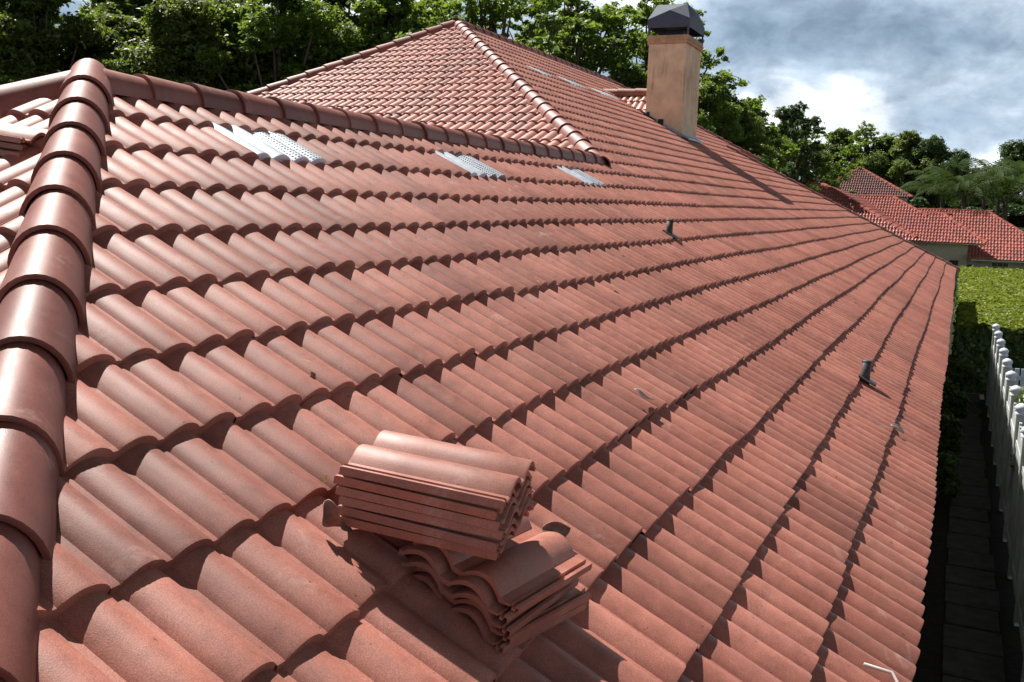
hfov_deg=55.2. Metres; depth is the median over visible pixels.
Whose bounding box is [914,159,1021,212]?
palm tree
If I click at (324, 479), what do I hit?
fallen leaves
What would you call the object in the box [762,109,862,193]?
tree
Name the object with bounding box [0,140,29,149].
loose roof tile
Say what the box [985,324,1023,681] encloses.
fence
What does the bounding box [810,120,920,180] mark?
tree
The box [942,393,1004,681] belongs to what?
path
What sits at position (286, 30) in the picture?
tree
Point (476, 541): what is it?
loose roof tile
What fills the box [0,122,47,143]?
loose roof tile
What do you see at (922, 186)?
palm tree
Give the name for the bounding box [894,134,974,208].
tree
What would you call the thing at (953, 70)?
sky
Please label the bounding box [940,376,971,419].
shrub
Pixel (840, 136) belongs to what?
tree
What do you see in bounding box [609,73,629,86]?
tree
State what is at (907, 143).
tree
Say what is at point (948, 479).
shrub
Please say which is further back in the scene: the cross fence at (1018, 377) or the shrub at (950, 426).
the cross fence at (1018, 377)
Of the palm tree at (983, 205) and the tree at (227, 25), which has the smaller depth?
the tree at (227, 25)
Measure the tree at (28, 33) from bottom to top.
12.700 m
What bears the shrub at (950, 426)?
on the ground
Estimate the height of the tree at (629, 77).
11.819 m
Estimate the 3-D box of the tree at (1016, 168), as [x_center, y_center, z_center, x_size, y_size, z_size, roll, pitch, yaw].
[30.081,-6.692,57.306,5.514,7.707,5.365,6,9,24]
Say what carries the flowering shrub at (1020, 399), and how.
on the ground
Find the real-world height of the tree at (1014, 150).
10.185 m
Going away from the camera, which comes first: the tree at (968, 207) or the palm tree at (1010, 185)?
the palm tree at (1010, 185)
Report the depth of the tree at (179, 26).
36.35 m
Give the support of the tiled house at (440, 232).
on the ground
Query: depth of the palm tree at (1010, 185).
55.45 m
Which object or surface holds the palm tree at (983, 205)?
on the ground
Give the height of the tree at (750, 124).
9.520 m
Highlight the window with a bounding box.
[990,262,1009,268]
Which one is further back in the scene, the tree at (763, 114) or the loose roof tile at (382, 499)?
the tree at (763, 114)
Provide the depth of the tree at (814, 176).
65.23 m
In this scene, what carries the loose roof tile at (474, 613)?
on the tiled house at (440, 232)
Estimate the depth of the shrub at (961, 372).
22.35 m
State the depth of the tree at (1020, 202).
67.67 m
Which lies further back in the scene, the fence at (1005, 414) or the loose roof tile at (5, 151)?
the fence at (1005, 414)
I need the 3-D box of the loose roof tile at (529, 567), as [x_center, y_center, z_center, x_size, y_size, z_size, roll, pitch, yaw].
[-0.010,0.570,2.669,0.344,0.048,0.421,28,17,25]
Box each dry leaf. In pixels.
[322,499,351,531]
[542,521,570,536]
[634,388,653,399]
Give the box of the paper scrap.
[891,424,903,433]
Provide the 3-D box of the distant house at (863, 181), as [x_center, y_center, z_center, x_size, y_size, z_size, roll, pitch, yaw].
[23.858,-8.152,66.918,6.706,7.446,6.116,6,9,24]
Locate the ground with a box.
[912,300,1022,681]
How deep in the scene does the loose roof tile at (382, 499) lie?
2.47 m
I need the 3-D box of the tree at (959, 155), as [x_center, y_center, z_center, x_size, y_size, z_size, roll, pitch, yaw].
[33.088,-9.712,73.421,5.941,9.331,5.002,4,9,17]
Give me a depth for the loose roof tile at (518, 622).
2.49 m
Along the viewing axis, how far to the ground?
11.67 m
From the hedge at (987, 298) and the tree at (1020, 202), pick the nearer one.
the hedge at (987, 298)
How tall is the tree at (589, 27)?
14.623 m
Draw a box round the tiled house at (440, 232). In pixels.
[0,4,959,681]
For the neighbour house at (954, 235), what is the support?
on the ground
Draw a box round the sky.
[8,0,1023,194]
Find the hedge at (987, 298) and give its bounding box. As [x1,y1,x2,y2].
[950,265,1023,394]
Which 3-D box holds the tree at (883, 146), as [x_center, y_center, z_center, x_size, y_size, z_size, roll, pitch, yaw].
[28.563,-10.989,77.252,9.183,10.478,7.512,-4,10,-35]
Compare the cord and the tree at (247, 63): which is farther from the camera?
the tree at (247, 63)
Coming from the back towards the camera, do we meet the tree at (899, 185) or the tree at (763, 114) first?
the tree at (899, 185)
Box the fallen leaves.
[303,178,932,482]
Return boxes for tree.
[0,0,134,84]
[56,0,241,90]
[83,0,282,90]
[121,0,265,80]
[184,0,349,91]
[219,0,410,80]
[314,0,439,61]
[392,0,498,32]
[395,0,606,67]
[497,0,733,85]
[568,0,802,157]
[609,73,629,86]
[618,40,703,106]
[697,72,778,169]
[721,93,776,157]
[746,103,820,192]
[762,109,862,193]
[771,132,839,187]
[772,100,827,185]
[798,127,863,182]
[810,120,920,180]
[843,134,914,174]
[862,129,965,207]
[881,155,938,200]
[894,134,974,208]
[894,180,968,245]
[896,166,996,208]
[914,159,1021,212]
[924,148,989,208]
[940,160,1023,213]
[945,197,1000,224]
[957,169,1023,220]
[959,157,1023,249]
[968,195,1023,246]
[984,139,1023,208]
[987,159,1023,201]
[992,202,1023,230]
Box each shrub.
[935,451,963,502]
[937,413,964,454]
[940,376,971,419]
[947,353,975,390]
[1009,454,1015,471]
[1015,386,1023,405]
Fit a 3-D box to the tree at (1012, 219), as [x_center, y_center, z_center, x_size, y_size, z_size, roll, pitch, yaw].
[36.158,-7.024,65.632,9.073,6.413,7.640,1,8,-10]
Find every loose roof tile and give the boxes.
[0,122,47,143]
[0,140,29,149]
[0,147,23,156]
[333,459,531,519]
[335,479,532,530]
[335,508,529,560]
[337,499,533,551]
[338,487,532,539]
[339,430,535,509]
[398,543,522,623]
[401,554,578,636]
[413,516,591,614]
[413,567,590,644]
[413,571,586,653]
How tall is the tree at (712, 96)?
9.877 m
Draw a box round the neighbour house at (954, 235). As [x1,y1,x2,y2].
[797,181,1023,299]
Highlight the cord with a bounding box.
[863,662,898,681]
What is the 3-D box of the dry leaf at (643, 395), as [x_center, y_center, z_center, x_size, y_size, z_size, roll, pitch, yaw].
[0.619,0.251,4.597,0.095,0.050,0.023,3,8,7]
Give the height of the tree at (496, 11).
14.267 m
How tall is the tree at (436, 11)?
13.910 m
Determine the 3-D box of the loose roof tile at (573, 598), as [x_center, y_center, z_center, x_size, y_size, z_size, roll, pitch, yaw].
[-0.019,0.647,2.668,0.344,0.048,0.421,29,17,28]
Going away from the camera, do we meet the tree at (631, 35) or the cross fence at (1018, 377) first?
the cross fence at (1018, 377)
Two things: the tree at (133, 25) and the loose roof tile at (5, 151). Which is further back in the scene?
the tree at (133, 25)
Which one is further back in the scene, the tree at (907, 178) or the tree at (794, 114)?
the tree at (907, 178)
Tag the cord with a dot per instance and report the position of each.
(892, 674)
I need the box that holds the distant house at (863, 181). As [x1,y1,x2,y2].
[828,167,914,219]
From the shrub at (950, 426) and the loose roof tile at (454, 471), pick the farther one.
the shrub at (950, 426)
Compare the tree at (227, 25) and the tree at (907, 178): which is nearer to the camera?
the tree at (227, 25)
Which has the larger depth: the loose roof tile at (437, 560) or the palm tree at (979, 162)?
the palm tree at (979, 162)
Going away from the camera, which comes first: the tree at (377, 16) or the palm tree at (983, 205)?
the tree at (377, 16)
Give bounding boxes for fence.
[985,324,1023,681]
[1010,368,1023,386]
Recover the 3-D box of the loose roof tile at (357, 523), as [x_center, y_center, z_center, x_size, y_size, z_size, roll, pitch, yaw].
[-0.203,0.460,2.646,0.438,0.048,0.344,10,12,13]
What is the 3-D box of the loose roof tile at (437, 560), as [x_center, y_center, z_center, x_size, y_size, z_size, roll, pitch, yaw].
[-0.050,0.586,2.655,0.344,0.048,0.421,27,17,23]
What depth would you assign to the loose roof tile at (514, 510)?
2.48 m

